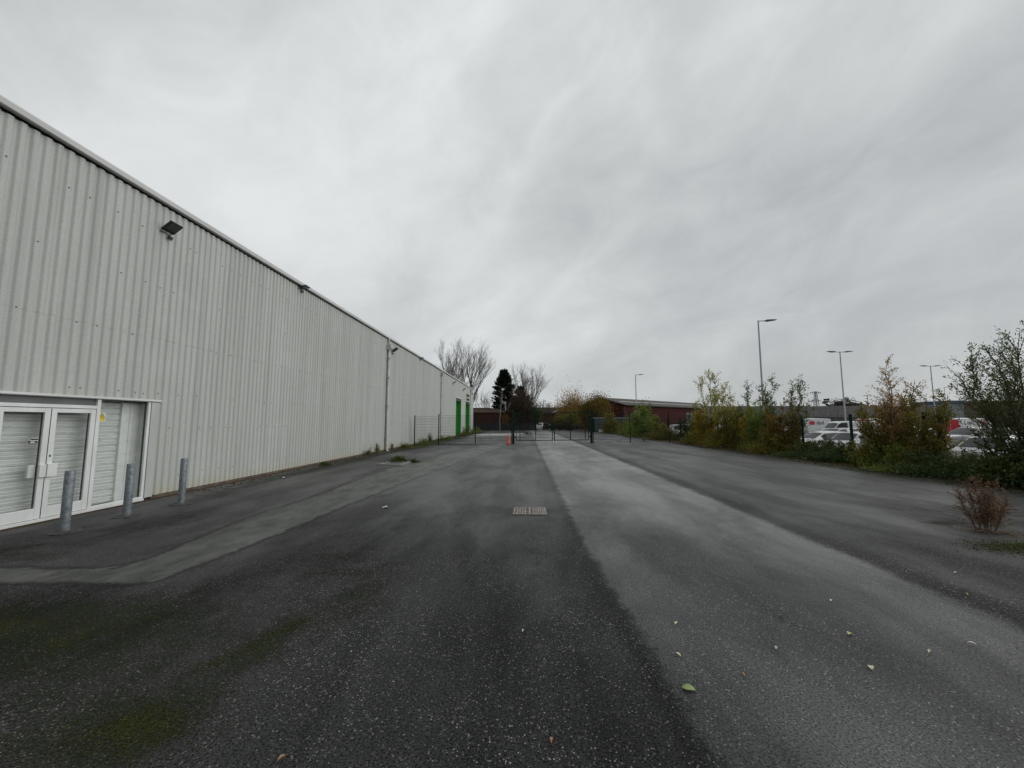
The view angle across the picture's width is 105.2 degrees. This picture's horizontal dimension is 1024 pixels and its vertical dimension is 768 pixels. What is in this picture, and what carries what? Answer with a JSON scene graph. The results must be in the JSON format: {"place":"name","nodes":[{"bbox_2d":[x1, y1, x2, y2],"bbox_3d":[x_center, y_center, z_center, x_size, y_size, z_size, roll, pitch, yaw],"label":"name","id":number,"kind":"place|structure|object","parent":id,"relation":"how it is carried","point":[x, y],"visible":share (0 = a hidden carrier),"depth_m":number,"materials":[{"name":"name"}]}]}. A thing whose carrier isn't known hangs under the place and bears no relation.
{"place":"outdoors","nodes":[
{"label":"outdoors","id":0,"kind":"place"},
{"bbox_2d":[0,429,1023,767],"bbox_3d":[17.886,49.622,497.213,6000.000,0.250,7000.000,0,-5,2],"label":"ground","id":1,"kind":"structure","parent":0,"point":[438,585],"depth_m":3.39,"materials":[{"name":"asphalt"}]},
{"bbox_2d":[44,470,82,535],"bbox_3d":[-6.933,1.831,6.098,0.395,0.942,0.408,2,-6,-21],"label":"bollard","id":2,"kind":"object","parent":1,"relation":"on","point":[67,502],"visible":1,"depth_m":6.06,"materials":[{"name":"metal"}]},
{"bbox_2d":[111,464,141,518],"bbox_3d":[-6.940,1.925,7.074,0.420,0.942,0.396,4,-7,-38],"label":"bollard","id":3,"kind":"object","parent":1,"relation":"on","point":[128,491],"visible":1,"depth_m":7.04,"materials":[{"name":"metal"}]},
{"bbox_2d":[2,677,321,767],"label":"moss cushion","id":4,"kind":"object","parent":1,"relation":"on","point":[144,732],"visible":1,"depth_m":2.16,"materials":[{"name":"green moss"}]},
{"bbox_2d":[169,458,192,505],"bbox_3d":[-6.837,2.027,8.141,0.418,0.942,0.418,-1,-6,12],"label":"bollard","id":5,"kind":"object","parent":1,"relation":"on","point":[182,481],"visible":1,"depth_m":8.09,"materials":[{"name":"metal"}]},
{"bbox_2d":[0,95,473,529],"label":"warehouse","id":6,"kind":"structure","parent":1,"relation":"on","point":[213,355],"depth_m":8.71,"materials":[{"name":"white metal"}]},
{"bbox_2d":[0,407,51,525],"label":"entrance door","id":7,"kind":"structure","parent":6,"relation":"in","point":[40,469],"depth_m":6.66,"materials":[{"name":"white metal"}]},
{"bbox_2d":[28,438,37,442],"bbox_3d":[-8.103,0.959,6.620,0.003,0.088,0.125,0,-5,2],"label":"camera sticker","id":8,"kind":"object","parent":7,"relation":"attached to","point":[32,440],"visible":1,"depth_m":6.62,"materials":[{"name":"white paper"}]},
{"bbox_2d":[40,408,95,517],"bbox_3d":[-8.071,1.393,7.133,0.080,1.879,0.709,0,-5,2],"label":"entrance door","id":9,"kind":"structure","parent":6,"relation":"in","point":[51,468],"depth_m":7.20,"materials":[{"name":"white metal"}]},
{"bbox_2d":[97,437,101,444],"bbox_3d":[-8.065,1.116,7.641,0.006,0.140,0.095,0,-5,2],"label":"paper notice","id":10,"kind":"object","parent":6,"relation":"attached to","point":[99,442],"visible":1,"depth_m":7.65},
{"bbox_2d":[100,412,105,421],"bbox_3d":[-8.064,0.650,7.697,0.007,0.178,0.118,0,-5,2],"label":"warning sign","id":11,"kind":"object","parent":6,"relation":"attached to","point":[102,417],"visible":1,"depth_m":7.70,"materials":[{"name":"yellow plastic"}]},
{"bbox_2d":[160,220,182,239],"bbox_3d":[-7.869,-3.543,9.029,0.296,0.337,0.332,0,-5,2],"label":"floodlight","id":12,"kind":"object","parent":6,"relation":"attached to","point":[171,227],"visible":1,"depth_m":9.02,"materials":[{"name":"black metal"}]},
{"bbox_2d":[298,285,309,292],"bbox_3d":[-7.671,-3.511,14.437,0.304,0.242,0.305,0,-5,2],"label":"floodlight","id":13,"kind":"object","parent":6,"relation":"attached to","point":[303,287],"visible":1,"depth_m":14.42,"materials":[{"name":"black metal"}]},
{"bbox_2d":[456,397,460,434],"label":"roller door","id":14,"kind":"structure","parent":6,"relation":"in","point":[458,400],"depth_m":49.77,"materials":[{"name":"green metal"}]},
{"bbox_2d":[465,401,469,428],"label":"roller door","id":15,"kind":"structure","parent":6,"relation":"in","point":[467,411],"depth_m":57.36,"materials":[{"name":"green metal"}]},
{"bbox_2d":[177,610,322,682],"bbox_3d":[-1.931,1.998,3.064,0.410,0.030,1.141,-2,-6,23],"label":"moss cushion","id":16,"kind":"object","parent":1,"relation":"on","point":[257,643],"visible":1,"depth_m":2.96,"materials":[{"name":"green plant"}]},
{"bbox_2d":[189,437,454,493],"bbox_3d":[-6.522,4.960,33.906,0.794,0.115,50.003,0,-5,2],"label":"wall moss","id":17,"kind":"object","parent":1,"relation":"on","point":[293,471],"depth_m":12.56,"materials":[{"name":"plant"}]},
{"bbox_2d":[364,447,376,454],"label":"weed","id":18,"kind":"object","parent":1,"relation":"on","point":[369,452],"visible":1,"depth_m":20.03,"materials":[{"name":"green plant"}]},
{"bbox_2d":[373,443,380,452],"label":"weed","id":19,"kind":"object","parent":1,"relation":"on","point":[378,447],"visible":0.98,"depth_m":20.92,"materials":[{"name":"green plant"}]},
{"bbox_2d":[376,461,411,464],"bbox_3d":[-4.746,3.225,15.895,1.040,0.061,1.160,-1,-6,10],"label":"manhole cover","id":20,"kind":"object","parent":1,"relation":"on","point":[395,463],"visible":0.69,"depth_m":15.61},
{"bbox_2d":[384,455,408,462],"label":"grass tuft","id":21,"kind":"object","parent":1,"relation":"on","point":[397,459],"visible":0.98,"depth_m":16.38,"materials":[{"name":"plant"}]},
{"bbox_2d":[397,443,415,447],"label":"weed","id":22,"kind":"object","parent":1,"relation":"on","point":[404,445],"visible":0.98,"depth_m":25.15,"materials":[{"name":"green plant"}]},
{"bbox_2d":[416,438,430,443],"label":"weed","id":23,"kind":"object","parent":1,"relation":"on","point":[423,442],"visible":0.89,"depth_m":29.24,"materials":[{"name":"green plant"}]},
{"bbox_2d":[434,340,479,384],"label":"bare tree","id":24,"kind":"object","parent":1,"relation":"on","point":[441,357],"visible":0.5,"depth_m":89.20,"materials":[{"name":"grey plant"}]},
{"bbox_2d":[414,412,511,444],"bbox_3d":[-3.451,3.329,28.991,7.390,2.520,0.492,2,-6,-17],"label":"fence","id":25,"kind":"object","parent":1,"relation":"on","point":[475,432],"visible":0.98,"depth_m":28.95,"materials":[{"name":"black metal"}]},
{"bbox_2d":[458,430,470,435],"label":"weed","id":26,"kind":"object","parent":1,"relation":"on","point":[464,434],"visible":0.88,"depth_m":47.10,"materials":[{"name":"green plant"}]},
{"bbox_2d":[439,338,495,402],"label":"bare tree","id":27,"kind":"object","parent":1,"relation":"on","point":[471,385],"visible":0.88,"depth_m":85.27,"materials":[{"name":"grey plant"}]},
{"bbox_2d":[473,389,495,407],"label":"bare tree","id":28,"kind":"object","parent":1,"relation":"on","point":[485,405],"visible":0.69,"depth_m":85.30,"materials":[{"name":"grey plant"}]},
{"bbox_2d":[473,408,506,427],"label":"brick building","id":29,"kind":"structure","parent":1,"relation":"on","point":[493,414],"depth_m":77.97,"materials":[{"name":"brown brick"}]},
{"bbox_2d":[474,433,517,435],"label":"concrete strip","id":30,"kind":"object","parent":1,"relation":"on","point":[494,434],"visible":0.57,"depth_m":51.56,"materials":[{"name":"concrete"}]},
{"bbox_2d":[491,368,516,413],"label":"conifer","id":31,"kind":"object","parent":1,"relation":"on","point":[504,379],"visible":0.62,"depth_m":83.42,"materials":[{"name":"green plant"}]},
{"bbox_2d":[474,423,534,429],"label":"board fence","id":32,"kind":"object","parent":1,"relation":"on","point":[507,427],"visible":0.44,"depth_m":76.15,"materials":[{"name":"wood"}]},
{"bbox_2d":[500,411,518,426],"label":"bush","id":33,"kind":"object","parent":1,"relation":"on","point":[507,420],"visible":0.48,"depth_m":77.00,"materials":[{"name":"green plant"}]},
{"bbox_2d":[505,381,537,428],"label":"bush","id":34,"kind":"object","parent":1,"relation":"on","point":[522,403],"visible":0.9,"depth_m":77.56,"materials":[{"name":"brown plant"}]},
{"bbox_2d":[512,507,547,514],"bbox_3d":[0.339,2.417,7.456,0.654,0.014,0.654,0,-5,2],"label":"drain grate","id":35,"kind":"object","parent":1,"relation":"on","point":[529,510],"visible":1,"depth_m":7.41,"materials":[{"name":"metal"}]},
{"bbox_2d":[512,361,548,403],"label":"bare tree","id":36,"kind":"object","parent":1,"relation":"on","point":[525,381],"visible":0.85,"depth_m":95.12,"materials":[{"name":"grey plant"}]},
{"bbox_2d":[525,403,544,429],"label":"bush","id":37,"kind":"object","parent":1,"relation":"on","point":[538,414],"visible":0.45,"depth_m":78.77,"materials":[{"name":"green plant"}]},
{"bbox_2d":[536,424,547,428],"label":"parked car","id":38,"kind":"object","parent":1,"relation":"on","point":[538,426],"visible":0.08,"depth_m":77.10,"materials":[{"name":"white metal"}]},
{"bbox_2d":[535,399,556,422],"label":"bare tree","id":39,"kind":"object","parent":1,"relation":"on","point":[549,407],"visible":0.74,"depth_m":91.00,"materials":[{"name":"grey plant"}]},
{"bbox_2d":[512,409,592,443],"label":"gate","id":40,"kind":"structure","parent":1,"relation":"on","point":[560,423],"depth_m":31.10,"materials":[{"name":"black metal"}]},
{"bbox_2d":[550,414,564,424],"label":"bush","id":41,"kind":"object","parent":1,"relation":"on","point":[555,419],"visible":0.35,"depth_m":81.41,"materials":[{"name":"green plant"}]},
{"bbox_2d":[540,421,584,430],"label":"bramble heap","id":42,"kind":"object","parent":1,"relation":"on","point":[557,427],"visible":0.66,"depth_m":76.01,"materials":[{"name":"plant"}]},
{"bbox_2d":[553,373,583,422],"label":"weeping tree","id":43,"kind":"object","parent":1,"relation":"on","point":[565,406],"visible":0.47,"depth_m":91.47,"materials":[{"name":"brown plant"}]},
{"bbox_2d":[561,410,582,426],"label":"bush","id":44,"kind":"object","parent":1,"relation":"on","point":[566,420],"visible":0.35,"depth_m":78.80,"materials":[{"name":"green plant"}]},
{"bbox_2d":[568,389,616,429],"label":"autumn tree","id":45,"kind":"object","parent":1,"relation":"on","point":[599,408],"visible":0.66,"depth_m":69.26,"materials":[{"name":"brown plant"}]},
{"bbox_2d":[589,418,628,430],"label":"container","id":46,"kind":"object","parent":1,"relation":"on","point":[596,427],"visible":0.2,"depth_m":63.79,"materials":[{"name":"grey metal"}]},
{"bbox_2d":[589,419,594,430],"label":"end door","id":47,"kind":"structure","parent":46,"relation":"in","point":[593,422],"depth_m":63.74,"materials":[{"name":"grey metal"}]},
{"bbox_2d":[598,412,624,433],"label":"shrub","id":48,"kind":"object","parent":1,"relation":"on","point":[610,429],"visible":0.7,"depth_m":56.55,"materials":[{"name":"green plant"}]},
{"bbox_2d":[616,414,633,434],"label":"shrub","id":49,"kind":"object","parent":1,"relation":"on","point":[623,433],"visible":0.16,"depth_m":49.39,"materials":[{"name":"green plant"}]},
{"bbox_2d":[577,397,701,428],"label":"brick shed","id":50,"kind":"structure","parent":1,"relation":"on","point":[662,408],"depth_m":88.57,"materials":[{"name":"brick"}]},
{"bbox_2d":[635,374,643,404],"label":"lamp post","id":51,"kind":"object","parent":1,"relation":"on","point":[635,387],"visible":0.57,"depth_m":68.52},
{"bbox_2d":[623,400,661,437],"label":"shrub","id":52,"kind":"object","parent":1,"relation":"on","point":[636,416],"visible":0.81,"depth_m":42.91,"materials":[{"name":"green plant"}]},
{"bbox_2d":[592,411,694,442],"bbox_3d":[10.920,3.558,32.160,8.738,2.670,0.293,0,-6,-4],"label":"fence","id":53,"kind":"object","parent":1,"relation":"on","point":[652,428],"visible":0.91,"depth_m":32.15,"materials":[{"name":"black metal"}]},
{"bbox_2d":[641,422,683,439],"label":"shrub","id":54,"kind":"object","parent":1,"relation":"on","point":[658,432],"visible":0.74,"depth_m":36.49,"materials":[{"name":"green plant"}]},
{"bbox_2d":[667,424,691,439],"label":"parked car","id":55,"kind":"object","parent":1,"relation":"on","point":[675,429],"visible":0.08,"depth_m":41.80,"materials":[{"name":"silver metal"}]},
{"bbox_2d":[670,411,693,439],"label":"shrub","id":56,"kind":"object","parent":1,"relation":"on","point":[687,427],"visible":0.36,"depth_m":35.41,"materials":[{"name":"green plant"}]},
{"bbox_2d":[682,683,695,689],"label":"fallen leaf","id":57,"kind":"object","parent":1,"relation":"on","point":[687,686],"visible":1,"depth_m":2.49,"materials":[{"name":"plant"}]},
{"bbox_2d":[677,430,704,443],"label":"shrub","id":58,"kind":"object","parent":1,"relation":"on","point":[685,439],"visible":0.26,"depth_m":30.74,"materials":[{"name":"green plant"}]},
{"bbox_2d":[684,418,707,442],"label":"shrub","id":59,"kind":"object","parent":1,"relation":"on","point":[693,423],"visible":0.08,"depth_m":31.52,"materials":[{"name":"green plant"}]},
{"bbox_2d":[686,402,716,443],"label":"shrub","id":60,"kind":"object","parent":1,"relation":"on","point":[698,428],"visible":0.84,"depth_m":29.27,"materials":[{"name":"plant"}]},
{"bbox_2d":[692,369,728,444],"bbox_3d":[14.896,1.621,29.082,2.447,5.760,3.022,4,-7,-38],"label":"sapling","id":61,"kind":"object","parent":1,"relation":"on","point":[714,401],"visible":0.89,"depth_m":29.19,"materials":[{"name":"green plant"}]},
{"bbox_2d":[695,431,742,448],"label":"shrub","id":62,"kind":"object","parent":1,"relation":"on","point":[724,441],"visible":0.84,"depth_m":25.77,"materials":[{"name":"green plant"}]},
{"bbox_2d":[703,407,734,446],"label":"shrub","id":63,"kind":"object","parent":1,"relation":"on","point":[723,421],"visible":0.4,"depth_m":26.68,"materials":[{"name":"green plant"}]},
{"bbox_2d":[717,382,739,421],"bbox_3d":[15.413,2.098,27.661,2.019,4.594,1.030,-1,-6,15],"label":"sapling","id":64,"kind":"object","parent":1,"relation":"on","point":[728,404],"visible":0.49,"depth_m":27.77,"materials":[{"name":"green plant"}]},
{"bbox_2d":[722,401,753,447],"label":"shrub","id":65,"kind":"object","parent":1,"relation":"on","point":[733,430],"visible":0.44,"depth_m":25.29,"materials":[{"name":"green plant"}]},
{"bbox_2d":[733,403,764,447],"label":"shrub","id":66,"kind":"object","parent":1,"relation":"on","point":[742,425],"visible":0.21,"depth_m":24.06,"materials":[{"name":"plant"}]},
{"bbox_2d":[740,380,759,424],"bbox_3d":[14.963,1.869,24.496,1.588,4.373,1.188,0,-5,2],"label":"sapling","id":67,"kind":"object","parent":1,"relation":"on","point":[746,394],"visible":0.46,"depth_m":24.72,"materials":[{"name":"green plant"}]},
{"bbox_2d":[731,399,775,450],"bbox_3d":[14.579,2.431,23.044,3.104,3.131,2.842,5,-7,-40],"label":"shrub","id":68,"kind":"object","parent":1,"relation":"on","point":[752,434],"visible":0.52,"depth_m":22.80,"materials":[{"name":"green plant"}]},
{"bbox_2d":[757,319,776,410],"bbox_3d":[20.750,-0.158,31.437,1.545,10.230,0.300,0,-5,2],"label":"lamp post","id":69,"kind":"object","parent":1,"relation":"on","point":[758,321],"visible":0.57,"depth_m":31.66,"materials":[{"name":"metal"}]},
{"bbox_2d":[755,373,779,434],"bbox_3d":[14.522,1.595,22.185,1.370,4.482,1.738,0,-5,2],"label":"sapling","id":70,"kind":"object","parent":1,"relation":"on","point":[769,401],"visible":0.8,"depth_m":22.11,"materials":[{"name":"green plant"}]},
{"bbox_2d":[738,426,806,454],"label":"shrub","id":71,"kind":"object","parent":1,"relation":"on","point":[761,448],"visible":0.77,"depth_m":20.54,"materials":[{"name":"green plant"}]},
{"bbox_2d":[759,398,807,452],"bbox_3d":[14.519,2.264,21.012,2.481,3.022,3.164,0,-5,2],"label":"shrub","id":72,"kind":"object","parent":1,"relation":"on","point":[774,428],"visible":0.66,"depth_m":20.67,"materials":[{"name":"orange plant"}]},
{"bbox_2d":[779,374,815,444],"bbox_3d":[14.810,1.565,20.316,1.518,4.179,1.325,4,-7,-38],"label":"sapling","id":73,"kind":"object","parent":1,"relation":"on","point":[791,405],"visible":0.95,"depth_m":20.24,"materials":[{"name":"green plant"}]},
{"bbox_2d":[784,429,817,434],"bbox_3d":[18.712,3.601,24.816,4.232,1.480,1.840,0,-5,0],"label":"parked car","id":74,"kind":"object","parent":1,"relation":"on","point":[807,431],"visible":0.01,"depth_m":24.26,"materials":[{"name":"white metal"}]},
{"bbox_2d":[768,439,836,460],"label":"bramble","id":75,"kind":"object","parent":1,"relation":"on","point":[807,445],"visible":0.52,"depth_m":18.25,"materials":[{"name":"green plant"}]},
{"bbox_2d":[797,418,830,430],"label":"delivery van","id":76,"kind":"object","parent":1,"relation":"on","point":[824,422],"visible":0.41,"depth_m":49.92,"materials":[{"name":"white metal"}]},
{"bbox_2d":[810,391,820,405],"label":"pylon","id":77,"kind":"object","parent":1,"relation":"on","point":[815,399],"visible":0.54,"depth_m":486.81,"materials":[{"name":"metal"}]},
{"bbox_2d":[801,431,840,447],"bbox_3d":[18.174,3.350,21.945,4.462,1.430,1.840,0,-5,3],"label":"parked car","id":78,"kind":"object","parent":1,"relation":"on","point":[824,434],"visible":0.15,"depth_m":21.46,"materials":[{"name":"white metal"}]},
{"bbox_2d":[702,406,941,427],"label":"building","id":79,"kind":"structure","parent":1,"relation":"on","point":[829,412],"depth_m":60.18,"materials":[{"name":"metal"}]},
{"bbox_2d":[622,412,1022,458],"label":"fence","id":80,"kind":"object","parent":1,"relation":"on","point":[850,428],"visible":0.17,"depth_m":17.32,"materials":[{"name":"black metal"}]},
{"bbox_2d":[793,437,884,464],"bbox_3d":[14.103,2.770,16.139,3.495,1.137,4.315,5,-8,-44],"label":"bramble","id":81,"kind":"object","parent":1,"relation":"on","point":[833,456],"visible":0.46,"depth_m":16.46,"materials":[{"name":"green plant"}]},
{"bbox_2d":[827,351,851,420],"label":"lamp post","id":82,"kind":"object","parent":1,"relation":"on","point":[842,382],"visible":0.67,"depth_m":44.84,"materials":[{"name":"metal"}]},
{"bbox_2d":[661,440,1023,492],"bbox_3d":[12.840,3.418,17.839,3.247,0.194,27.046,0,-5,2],"label":"verge grass","id":83,"kind":"structure","parent":1,"relation":"on","point":[817,463],"depth_m":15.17,"materials":[{"name":"plant"}]},
{"bbox_2d":[824,428,861,431],"bbox_3d":[25.097,4.105,30.067,4.232,1.480,1.840,0,-5,0],"label":"parked car","id":84,"kind":"object","parent":1,"relation":"on","point":[833,429],"visible":0.06,"depth_m":29.56,"materials":[{"name":"silver metal"}]},
{"bbox_2d":[821,421,875,430],"bbox_3d":[33.864,4.747,39.541,4.932,2.016,1.796,0,-6,4],"label":"panel van","id":85,"kind":"object","parent":1,"relation":"on","point":[839,424],"visible":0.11,"depth_m":38.90,"materials":[{"name":"white metal"}]},
{"bbox_2d":[822,397,876,405],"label":"scrap heap","id":86,"kind":"object","parent":1,"relation":"on","point":[840,403],"visible":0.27,"depth_m":66.53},
{"bbox_2d":[826,431,877,448],"bbox_3d":[18.005,3.048,19.064,4.232,1.480,1.840,0,-5,1],"label":"parked car","id":87,"kind":"object","parent":1,"relation":"on","point":[845,436],"visible":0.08,"depth_m":19.01,"materials":[{"name":"white metal"}]},
{"bbox_2d":[844,399,924,466],"bbox_3d":[14.083,1.883,14.668,3.153,2.623,3.185,-2,-6,22],"label":"shrub","id":88,"kind":"object","parent":1,"relation":"on","point":[878,442],"visible":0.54,"depth_m":14.62,"materials":[{"name":"green plant"}]},
{"bbox_2d":[858,354,930,449],"bbox_3d":[14.111,0.990,14.506,2.094,4.224,2.193,0,-5,2],"label":"young tree","id":89,"kind":"object","parent":1,"relation":"on","point":[893,416],"visible":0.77,"depth_m":14.23,"materials":[{"name":"green plant"}]},
{"bbox_2d":[844,441,951,472],"bbox_3d":[13.815,2.588,14.013,3.206,1.104,4.304,-3,-6,28],"label":"bramble","id":90,"kind":"object","parent":1,"relation":"on","point":[892,459],"visible":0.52,"depth_m":13.62,"materials":[{"name":"green plant"}]},
{"bbox_2d":[888,388,965,470],"bbox_3d":[14.020,1.602,13.299,2.484,2.910,2.294,0,-5,2],"label":"shrub","id":91,"kind":"object","parent":1,"relation":"on","point":[930,439],"visible":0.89,"depth_m":13.18,"materials":[{"name":"green plant"}]},
{"bbox_2d":[921,365,941,420],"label":"lamp post","id":92,"kind":"object","parent":1,"relation":"on","point":[932,384],"visible":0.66,"depth_m":56.09,"materials":[{"name":"metal"}]},
{"bbox_2d":[858,446,1023,487],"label":"bramble","id":93,"kind":"object","parent":1,"relation":"on","point":[930,469],"visible":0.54,"depth_m":11.99,"materials":[{"name":"green plant"}]},
{"bbox_2d":[917,434,976,457],"bbox_3d":[18.466,2.793,16.156,4.462,1.430,1.840,0,-5,0],"label":"parked car","id":94,"kind":"object","parent":1,"relation":"on","point":[956,437],"visible":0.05,"depth_m":15.57,"materials":[{"name":"white metal"}]},
{"bbox_2d":[908,400,1022,427],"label":"building","id":95,"kind":"structure","parent":1,"relation":"on","point":[960,412],"depth_m":58.56,"materials":[{"name":"metal"}]},
{"bbox_2d":[910,536,1023,558],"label":"moss cushion","id":96,"kind":"object","parent":1,"relation":"on","point":[1018,546],"visible":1,"depth_m":5.32,"materials":[{"name":"green plant"}]},
{"bbox_2d":[942,418,992,431],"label":"delivery van","id":97,"kind":"object","parent":1,"relation":"on","point":[958,424],"visible":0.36,"depth_m":46.88,"materials":[{"name":"white metal"}]},
{"bbox_2d":[931,425,1023,489],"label":"shrub","id":98,"kind":"object","parent":1,"relation":"on","point":[1014,460],"visible":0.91,"depth_m":10.38,"materials":[{"name":"green plant"}]},
{"bbox_2d":[941,320,1023,482],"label":"tree","id":99,"kind":"object","parent":1,"relation":"on","point":[992,418],"visible":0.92,"depth_m":10.89,"materials":[{"name":"green plant"}]},
{"bbox_2d":[946,474,1018,531],"bbox_3d":[7.328,1.863,6.153,0.731,0.872,0.730,-3,-6,27],"label":"dead weed","id":100,"kind":"object","parent":1,"relation":"on","point":[986,504],"visible":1,"depth_m":6.14,"materials":[{"name":"plant"}]},
{"bbox_2d":[949,427,1016,435],"bbox_3d":[27.452,3.358,23.218,4.232,1.658,1.840,0,-5,0],"label":"parked car","id":101,"kind":"object","parent":1,"relation":"on","point":[958,431],"visible":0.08,"depth_m":23.11,"materials":[{"name":"white metal"}]},
{"bbox_2d":[948,435,1023,465],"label":"parked car","id":102,"kind":"object","parent":1,"relation":"on","point":[972,444],"visible":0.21,"depth_m":13.67,"materials":[{"name":"white metal"}]},
{"bbox_2d":[1005,472,1023,491],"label":"bramble","id":103,"kind":"object","parent":1,"relation":"on","point":[1016,479],"visible":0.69,"depth_m":9.57,"materials":[{"name":"green plant"}]},
{"bbox_2d":[0,0,1023,409],"label":"sky","id":104,"kind":"structure","parent":0,"point":[604,194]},
{"bbox_2d":[515,385,526,422],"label":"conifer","id":105,"kind":"object","parent":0,"point":[520,387],"visible":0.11,"depth_m":86.89,"materials":[{"name":"green plant"}]},
{"bbox_2d":[537,407,561,422],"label":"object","id":106,"kind":"structure","parent":0,"point":[547,419],"depth_m":99.43,"materials":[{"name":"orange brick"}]},
{"bbox_2d":[940,523,1023,539],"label":"dead stalks","id":107,"kind":"object","parent":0,"point":[997,532],"visible":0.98,"depth_m":5.95,"materials":[{"name":"plant"}]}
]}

